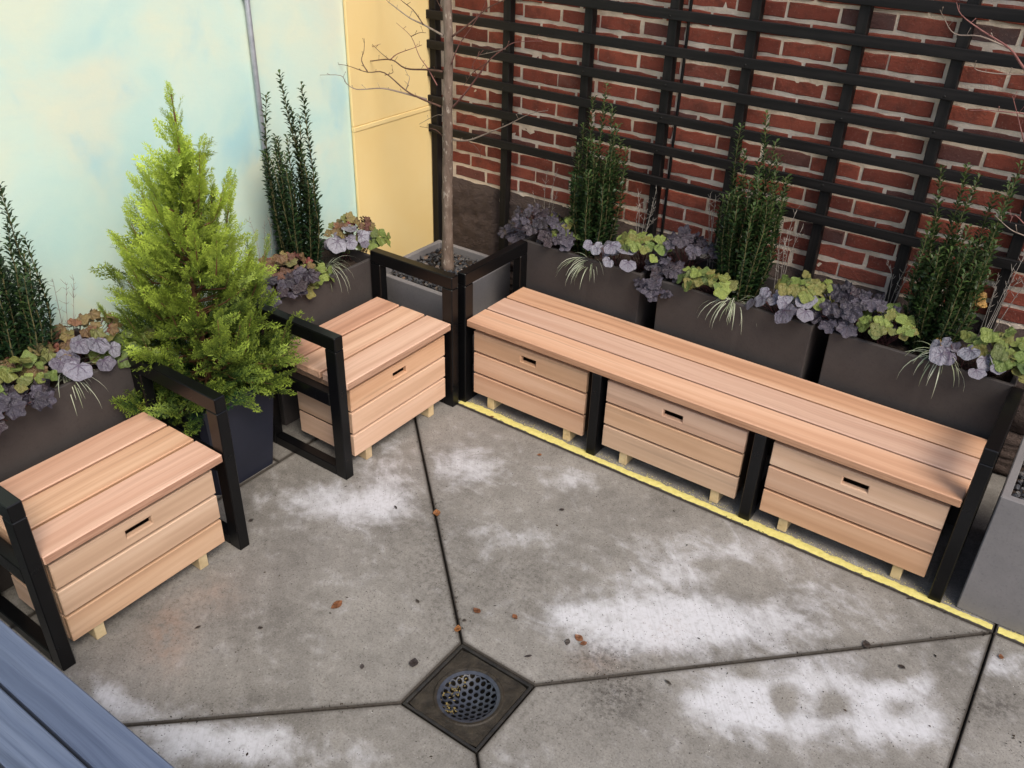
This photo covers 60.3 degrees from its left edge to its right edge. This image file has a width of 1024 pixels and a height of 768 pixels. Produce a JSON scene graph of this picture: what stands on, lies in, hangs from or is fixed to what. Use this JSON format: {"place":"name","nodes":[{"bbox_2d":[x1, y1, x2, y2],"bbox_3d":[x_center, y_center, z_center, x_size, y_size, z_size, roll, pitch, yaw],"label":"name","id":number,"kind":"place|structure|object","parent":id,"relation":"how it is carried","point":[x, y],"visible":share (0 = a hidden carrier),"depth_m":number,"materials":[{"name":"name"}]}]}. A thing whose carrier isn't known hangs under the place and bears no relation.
{"place":"outdoors","nodes":[
{"label":"outdoors","id":0,"kind":"place"},
{"bbox_2d":[0,363,1023,767],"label":"pavement","id":1,"kind":"structure","parent":0,"point":[660,613],"depth_m":2.91,"materials":[{"name":"concrete"}]},
{"bbox_2d":[0,329,138,591],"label":"planter","id":2,"kind":"object","parent":1,"relation":"on","point":[32,437],"visible":0.22,"depth_m":2.96,"materials":[{"name":"metal"}]},
{"bbox_2d":[0,375,56,434],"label":"heuchera","id":3,"kind":"object","parent":2,"relation":"on","point":[39,397],"visible":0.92,"depth_m":2.77,"materials":[{"name":"purple plant"}]},
{"bbox_2d":[0,350,57,395],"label":"heuchera","id":4,"kind":"object","parent":2,"relation":"on","point":[27,359],"visible":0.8,"depth_m":2.82,"materials":[{"name":"green plant"}]},
{"bbox_2d":[0,181,60,390],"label":"holly shrub","id":5,"kind":"object","parent":2,"relation":"on","point":[22,324],"visible":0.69,"depth_m":2.85,"materials":[{"name":"green plant"}]},
{"bbox_2d":[0,343,71,385],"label":"heuchera","id":6,"kind":"object","parent":2,"relation":"in","point":[48,354],"visible":0.38,"depth_m":2.88,"materials":[{"name":"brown plant"}]},
{"bbox_2d":[40,275,75,342],"bbox_3d":[-1.563,-0.241,3.097,0.111,0.347,0.115,22,37,29],"label":"dried sprig","id":7,"kind":"object","parent":2,"relation":"on","point":[73,287],"visible":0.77,"depth_m":3.07,"materials":[{"name":"grey plant"}]},
{"bbox_2d":[27,357,115,413],"bbox_3d":[-1.516,0.002,2.992,0.286,0.155,0.292,22,37,29],"label":"sedge tuft","id":8,"kind":"object","parent":2,"relation":"in","point":[64,378],"visible":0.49,"depth_m":2.95,"materials":[{"name":"green plant"}]},
{"bbox_2d":[44,335,120,380],"bbox_3d":[-1.447,-0.082,3.005,0.195,0.160,0.272,22,37,29],"label":"heuchera","id":9,"kind":"object","parent":2,"relation":"on","point":[72,367],"visible":0.96,"depth_m":2.96,"materials":[{"name":"purple plant"}]},
{"bbox_2d":[47,308,122,358],"bbox_3d":[-1.507,-0.161,3.104,0.215,0.186,0.283,22,37,29],"label":"heuchera","id":10,"kind":"object","parent":2,"relation":"on","point":[93,329],"visible":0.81,"depth_m":3.06,"materials":[{"name":"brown plant"}]},
{"bbox_2d":[84,327,155,368],"bbox_3d":[-1.391,-0.137,3.139,0.193,0.117,0.269,22,37,29],"label":"heuchera","id":11,"kind":"object","parent":2,"relation":"in","point":[118,338],"visible":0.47,"depth_m":3.10,"materials":[{"name":"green plant"}]},
{"bbox_2d":[0,620,173,767],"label":"picnic table","id":12,"kind":"object","parent":1,"relation":"on","point":[52,715],"depth_m":1.72,"materials":[{"name":"blue wood"}]},
{"bbox_2d":[0,353,249,670],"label":"storage chair","id":13,"kind":"object","parent":1,"relation":"on","point":[97,530],"visible":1,"depth_m":2.83,"materials":[{"name":"brown wood"}]},
{"bbox_2d":[0,0,358,357],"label":"mural wall","id":14,"kind":"structure","parent":1,"relation":"on","point":[82,90],"depth_m":3.33,"materials":[{"name":"blue paint"}]},
{"bbox_2d":[244,0,279,254],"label":"conduit pipe","id":15,"kind":"object","parent":14,"relation":"attached to","point":[253,56],"visible":0.48,"depth_m":3.66,"materials":[{"name":"metal"}]},
{"bbox_2d":[343,0,433,256],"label":"metal door","id":16,"kind":"structure","parent":14,"relation":"attached to","point":[392,145],"depth_m":4.41,"materials":[{"name":"yellow paint"}]},
{"bbox_2d":[153,361,275,494],"bbox_3d":[-1.180,0.154,3.508,0.384,0.417,0.384,22,37,29],"label":"plant pot","id":17,"kind":"object","parent":1,"relation":"on","point":[251,435],"visible":0.22,"depth_m":3.44,"materials":[{"name":"black plastic"}]},
{"bbox_2d":[89,80,314,435],"bbox_3d":[-1.124,-0.443,3.140,0.780,1.239,0.754,-5,32,-11],"label":"conifer","id":18,"kind":"object","parent":17,"relation":"in","point":[192,254],"visible":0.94,"depth_m":3.09,"materials":[{"name":"green plant"}]},
{"bbox_2d":[217,239,372,425],"bbox_3d":[-0.939,-0.250,4.006,0.338,0.596,0.622,22,37,29],"label":"planter","id":19,"kind":"object","parent":1,"relation":"on","point":[328,302],"visible":0.25,"depth_m":3.87,"materials":[{"name":"metal"}]},
{"bbox_2d":[246,215,274,257],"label":"dried sprig","id":20,"kind":"object","parent":19,"relation":"on","point":[264,235],"visible":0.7,"depth_m":3.80,"materials":[{"name":"brown plant"}]},
{"bbox_2d":[258,250,315,286],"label":"heuchera","id":21,"kind":"object","parent":19,"relation":"on","point":[288,259],"visible":0.62,"depth_m":3.67,"materials":[{"name":"brown plant"}]},
{"bbox_2d":[257,266,320,307],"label":"heuchera","id":22,"kind":"object","parent":19,"relation":"on","point":[298,280],"visible":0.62,"depth_m":3.61,"materials":[{"name":"purple plant"}]},
{"bbox_2d":[259,69,325,271],"bbox_3d":[-0.928,-0.849,3.700,0.252,0.896,0.275,-5,32,-11],"label":"holly shrub","id":23,"kind":"object","parent":19,"relation":"on","point":[292,226],"visible":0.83,"depth_m":3.69,"materials":[{"name":"green plant"}]},
{"bbox_2d":[275,262,334,298],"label":"heuchera","id":24,"kind":"object","parent":19,"relation":"on","point":[324,275],"visible":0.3,"depth_m":3.74,"materials":[{"name":"green plant"}]},
{"bbox_2d":[314,255,353,290],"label":"sedge tuft","id":25,"kind":"object","parent":19,"relation":"in","point":[341,269],"visible":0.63,"depth_m":3.83,"materials":[{"name":"plant"}]},
{"bbox_2d":[324,224,371,261],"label":"heuchera","id":26,"kind":"object","parent":19,"relation":"in","point":[336,244],"visible":1,"depth_m":3.95,"materials":[{"name":"purple plant"}]},
{"bbox_2d":[323,211,375,238],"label":"heuchera","id":27,"kind":"object","parent":19,"relation":"in","point":[366,224],"visible":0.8,"depth_m":4.07,"materials":[{"name":"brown plant"}]},
{"bbox_2d":[342,227,390,253],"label":"heuchera","id":28,"kind":"object","parent":19,"relation":"in","point":[379,237],"visible":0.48,"depth_m":4.04,"materials":[{"name":"green plant"}]},
{"bbox_2d":[331,600,341,607],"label":"fallen leaf","id":29,"kind":"object","parent":1,"relation":"on","point":[337,604],"visible":1,"depth_m":2.97,"materials":[{"name":"brown plant"}]},
{"bbox_2d":[250,248,457,479],"bbox_3d":[-0.638,-0.112,3.754,0.470,0.648,0.726,22,37,29],"label":"storage chair","id":30,"kind":"object","parent":1,"relation":"on","point":[370,373],"visible":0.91,"depth_m":3.66,"materials":[{"name":"brown wood"}]},
{"bbox_2d":[409,658,417,666],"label":"fallen leaf","id":31,"kind":"object","parent":1,"relation":"on","point":[413,662],"visible":1,"depth_m":2.77,"materials":[{"name":"grey plant"}]},
{"bbox_2d":[433,509,439,515],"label":"fallen leaf","id":32,"kind":"object","parent":1,"relation":"on","point":[436,512],"visible":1,"depth_m":3.39,"materials":[{"name":"orange plant"}]},
{"bbox_2d":[386,240,509,362],"bbox_3d":[-0.345,-0.386,4.405,0.460,0.441,0.505,22,37,29],"label":"tree planter","id":33,"kind":"object","parent":1,"relation":"on","point":[425,297],"visible":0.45,"depth_m":4.25,"materials":[{"name":"metal"}]},
{"bbox_2d":[327,0,547,270],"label":"bare tree","id":34,"kind":"object","parent":33,"relation":"on","point":[447,259],"visible":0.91,"depth_m":3.95,"materials":[{"name":"brown plant"}]},
{"bbox_2d":[454,625,460,631],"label":"fallen leaf","id":35,"kind":"object","parent":1,"relation":"on","point":[457,628],"visible":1,"depth_m":2.90,"materials":[{"name":"orange plant"}]},
{"bbox_2d":[402,644,532,756],"bbox_3d":[-0.133,0.983,2.705,0.281,0.088,0.290,22,37,29],"label":"floor drain","id":36,"kind":"object","parent":1,"relation":"in","point":[480,688],"visible":1,"depth_m":2.70,"materials":[{"name":"metal"}]},
{"bbox_2d":[473,608,480,612],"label":"fallen leaf","id":37,"kind":"object","parent":1,"relation":"on","point":[476,610],"visible":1,"depth_m":2.97,"materials":[{"name":"brown plant"}]},
{"bbox_2d":[73,405,1022,767],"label":"leaf litter","id":38,"kind":"object","parent":1,"relation":"on","point":[583,629],"visible":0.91,"depth_m":2.84,"materials":[{"name":"brown plant"}]},
{"bbox_2d":[575,634,582,640],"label":"fallen leaf","id":39,"kind":"object","parent":1,"relation":"on","point":[578,637],"visible":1,"depth_m":2.88,"materials":[{"name":"orange plant"}]},
{"bbox_2d":[524,230,675,329],"bbox_3d":[0.391,-0.361,4.207,0.622,0.646,0.338,22,37,29],"label":"planter","id":40,"kind":"object","parent":1,"relation":"on","point":[612,291],"visible":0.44,"depth_m":3.98,"materials":[{"name":"metal"}]},
{"bbox_2d":[497,202,575,250],"bbox_3d":[0.121,-0.728,4.098,0.480,0.205,0.242,22,37,29],"label":"heuchera","id":41,"kind":"object","parent":40,"relation":"in","point":[515,229],"visible":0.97,"depth_m":4.05,"materials":[{"name":"purple plant"}]},
{"bbox_2d":[533,169,557,226],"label":"dried sprig","id":42,"kind":"object","parent":40,"relation":"in","point":[550,195],"visible":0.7,"depth_m":4.21,"materials":[{"name":"brown plant"}]},
{"bbox_2d":[547,213,591,240],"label":"heuchera","id":43,"kind":"object","parent":40,"relation":"in","point":[567,222],"visible":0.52,"depth_m":4.02,"materials":[{"name":"green plant"}]},
{"bbox_2d":[559,252,602,284],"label":"sedge tuft","id":44,"kind":"object","parent":40,"relation":"in","point":[578,266],"visible":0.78,"depth_m":3.90,"materials":[{"name":"plant"}]},
{"bbox_2d":[566,82,629,257],"bbox_3d":[0.374,-0.937,3.925,0.282,0.791,0.288,22,37,29],"label":"holly shrub","id":45,"kind":"object","parent":40,"relation":"on","point":[592,214],"visible":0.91,"depth_m":3.92,"materials":[{"name":"green plant"}]},
{"bbox_2d":[583,240,638,271],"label":"heuchera","id":46,"kind":"object","parent":40,"relation":"on","point":[607,249],"visible":0.87,"depth_m":3.77,"materials":[{"name":"purple plant"}]},
{"bbox_2d":[616,229,672,270],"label":"heuchera","id":47,"kind":"object","parent":40,"relation":"on","point":[633,241],"visible":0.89,"depth_m":3.77,"materials":[{"name":"green plant"}]},
{"bbox_2d":[635,189,657,256],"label":"dried sprig","id":48,"kind":"object","parent":40,"relation":"on","point":[644,216],"visible":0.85,"depth_m":3.93,"materials":[{"name":"brown plant"}]},
{"bbox_2d":[459,400,992,628],"bbox_3d":[0.708,0.437,3.545,2.287,0.002,0.097,22,37,29],"label":"yellow line","id":49,"kind":"object","parent":1,"relation":"on","point":[760,527],"visible":0.99,"depth_m":3.40,"materials":[{"name":"paint"}]},
{"bbox_2d":[440,0,1023,475],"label":"brick wall","id":50,"kind":"structure","parent":1,"relation":"on","point":[858,260],"depth_m":3.69,"materials":[{"name":"red brick"}]},
{"bbox_2d":[660,0,692,235],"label":"cable","id":51,"kind":"object","parent":50,"relation":"attached to","point":[677,113],"visible":0.57,"depth_m":3.88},
{"bbox_2d":[426,0,1023,334],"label":"trellis","id":52,"kind":"object","parent":50,"relation":"attached to","point":[860,39],"visible":0.71,"depth_m":3.60,"materials":[{"name":"black metal"}]},
{"bbox_2d":[458,240,1023,602],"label":"storage bench","id":53,"kind":"object","parent":1,"relation":"on","point":[885,483],"visible":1,"depth_m":3.38,"materials":[{"name":"brown wood"}]},
{"bbox_2d":[654,257,838,455],"bbox_3d":[0.983,-0.126,3.855,0.666,0.646,0.338,22,37,29],"label":"planter","id":54,"kind":"object","parent":1,"relation":"on","point":[795,346],"visible":0.34,"depth_m":3.63,"materials":[{"name":"metal"}]},
{"bbox_2d":[633,224,719,301],"bbox_3d":[0.684,-0.530,3.788,0.358,0.249,0.308,-12,34,-22],"label":"heuchera","id":55,"kind":"object","parent":54,"relation":"in","point":[687,241],"visible":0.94,"depth_m":3.73,"materials":[{"name":"purple plant"}]},
{"bbox_2d":[676,266,739,299],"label":"heuchera","id":56,"kind":"object","parent":54,"relation":"on","point":[695,277],"visible":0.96,"depth_m":3.61,"materials":[{"name":"green plant"}]},
{"bbox_2d":[706,192,725,269],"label":"dried sprig","id":57,"kind":"object","parent":54,"relation":"in","point":[710,239],"visible":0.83,"depth_m":3.73,"materials":[{"name":"brown plant"}]},
{"bbox_2d":[702,295,759,328],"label":"sedge tuft","id":58,"kind":"object","parent":54,"relation":"in","point":[731,308],"visible":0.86,"depth_m":3.56,"materials":[{"name":"plant"}]},
{"bbox_2d":[712,110,792,302],"bbox_3d":[0.976,-0.699,3.568,0.267,0.792,0.266,-19,37,-31],"label":"holly shrub","id":59,"kind":"object","parent":54,"relation":"on","point":[735,247],"visible":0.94,"depth_m":3.56,"materials":[{"name":"green plant"}]},
{"bbox_2d":[746,287,817,323],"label":"heuchera","id":60,"kind":"object","parent":54,"relation":"on","point":[787,311],"visible":0.89,"depth_m":3.42,"materials":[{"name":"purple plant"}]},
{"bbox_2d":[773,206,803,293],"bbox_3d":[1.114,-0.534,3.595,0.144,0.380,0.092,-25,41,-37],"label":"dried sprig","id":61,"kind":"object","parent":54,"relation":"in","point":[785,251],"visible":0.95,"depth_m":3.59,"materials":[{"name":"brown plant"}]},
{"bbox_2d":[775,270,834,321],"bbox_3d":[1.173,-0.329,3.478,0.265,0.207,0.187,7,32,8],"label":"heuchera","id":62,"kind":"object","parent":54,"relation":"on","point":[785,285],"visible":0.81,"depth_m":3.42,"materials":[{"name":"green plant"}]},
{"bbox_2d":[863,640,870,647],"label":"fallen leaf","id":63,"kind":"object","parent":1,"relation":"on","point":[866,644],"visible":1,"depth_m":2.88,"materials":[{"name":"grey plant"}]},
{"bbox_2d":[818,309,1018,525],"bbox_3d":[1.570,0.108,3.505,0.648,0.646,0.338,22,37,29],"label":"planter","id":64,"kind":"object","parent":1,"relation":"on","point":[865,367],"visible":0.41,"depth_m":3.28,"materials":[{"name":"metal"}]},
{"bbox_2d":[809,280,901,337],"bbox_3d":[1.321,-0.267,3.381,0.336,0.211,0.248,22,37,29],"label":"heuchera","id":65,"kind":"object","parent":64,"relation":"on","point":[847,314],"visible":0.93,"depth_m":3.35,"materials":[{"name":"purple plant"}]},
{"bbox_2d":[856,303,920,345],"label":"heuchera","id":66,"kind":"object","parent":64,"relation":"on","point":[880,326],"visible":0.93,"depth_m":3.26,"materials":[{"name":"green plant"}]},
{"bbox_2d":[886,240,924,305],"bbox_3d":[1.483,-0.403,3.356,0.079,0.354,0.124,-11,34,-20],"label":"dried sprig","id":67,"kind":"object","parent":64,"relation":"in","point":[898,281],"visible":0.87,"depth_m":3.37,"materials":[{"name":"brown plant"}]},
{"bbox_2d":[898,339,964,395],"bbox_3d":[1.547,-0.080,3.253,0.278,0.167,0.251,22,37,29],"label":"sedge tuft","id":68,"kind":"object","parent":64,"relation":"in","point":[921,362],"visible":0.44,"depth_m":3.19,"materials":[{"name":"green plant"}]},
{"bbox_2d":[898,160,1023,357],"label":"holly shrub","id":69,"kind":"object","parent":64,"relation":"on","point":[952,317],"visible":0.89,"depth_m":3.17,"materials":[{"name":"green plant"}]},
{"bbox_2d":[973,292,986,307],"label":"dead leaf","id":70,"kind":"object","parent":69,"relation":"hanging from","point":[982,302],"visible":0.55,"depth_m":3.21,"materials":[{"name":"orange plant"}]},
{"bbox_2d":[927,337,1005,379],"bbox_3d":[1.618,-0.079,3.148,0.267,0.150,0.173,22,37,29],"label":"heuchera","id":71,"kind":"object","parent":64,"relation":"on","point":[939,354],"visible":0.9,"depth_m":3.12,"materials":[{"name":"purple plant"}]},
{"bbox_2d":[960,326,1023,382],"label":"heuchera","id":72,"kind":"object","parent":64,"relation":"in","point":[1004,357],"visible":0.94,"depth_m":3.08,"materials":[{"name":"green plant"}]},
{"bbox_2d":[978,249,1023,334],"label":"dried sprig","id":73,"kind":"object","parent":64,"relation":"in","point":[995,286],"visible":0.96,"depth_m":3.19,"materials":[{"name":"plant"}]},
{"bbox_2d":[956,436,1023,634],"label":"tree planter","id":74,"kind":"object","parent":1,"relation":"on","point":[993,589],"visible":1,"depth_m":2.90,"materials":[{"name":"concrete"}]},
{"bbox_2d":[940,0,1023,235],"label":"bare tree","id":75,"kind":"object","parent":74,"relation":"on","point":[1001,43],"visible":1,"depth_m":2.65,"materials":[{"name":"brown plant"}]},
{"bbox_2d":[997,627,1023,642],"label":"yellow line","id":76,"kind":"object","parent":1,"relation":"on","point":[1012,635],"visible":0.93,"depth_m":2.94,"materials":[{"name":"paint"}]}
]}

